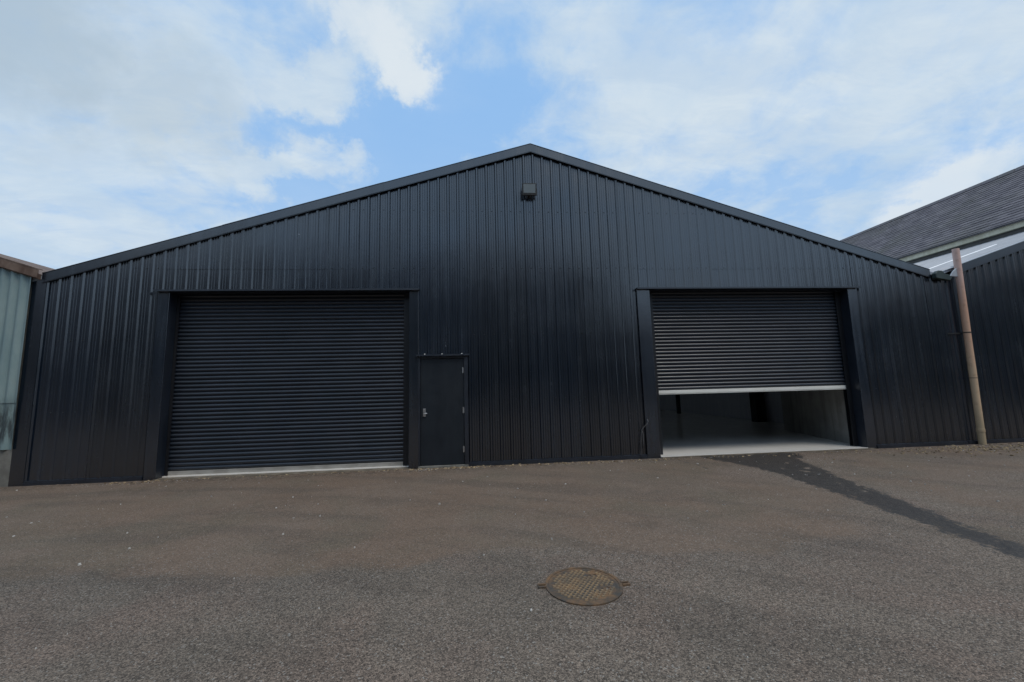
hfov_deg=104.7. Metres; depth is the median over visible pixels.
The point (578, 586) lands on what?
manhole cover
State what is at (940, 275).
valley gutter
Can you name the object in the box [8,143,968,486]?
industrial shed
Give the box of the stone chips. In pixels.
[5,445,1018,681]
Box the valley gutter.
[932,268,957,280]
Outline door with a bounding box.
[420,358,464,465]
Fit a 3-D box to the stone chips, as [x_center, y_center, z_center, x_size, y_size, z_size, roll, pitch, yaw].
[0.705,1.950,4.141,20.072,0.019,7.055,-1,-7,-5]
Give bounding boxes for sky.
[0,0,1023,268]
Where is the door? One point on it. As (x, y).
(442, 420)
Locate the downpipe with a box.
[947,248,986,444]
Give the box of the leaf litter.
[57,442,1023,484]
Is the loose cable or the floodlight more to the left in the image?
the floodlight
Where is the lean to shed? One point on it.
(993, 273)
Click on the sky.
(125, 125)
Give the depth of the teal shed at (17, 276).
7.13 m
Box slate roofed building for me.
[840,165,1023,418]
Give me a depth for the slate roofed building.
14.71 m
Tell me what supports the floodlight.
attached to the industrial shed at (478, 311)
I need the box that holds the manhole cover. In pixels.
[538,567,630,605]
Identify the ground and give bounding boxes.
[0,424,1023,681]
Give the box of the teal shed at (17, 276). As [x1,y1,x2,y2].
[0,254,54,486]
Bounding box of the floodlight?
[521,183,536,197]
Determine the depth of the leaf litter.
7.67 m
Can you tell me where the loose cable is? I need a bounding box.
[640,419,648,457]
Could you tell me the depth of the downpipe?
8.67 m
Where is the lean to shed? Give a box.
[914,232,1023,443]

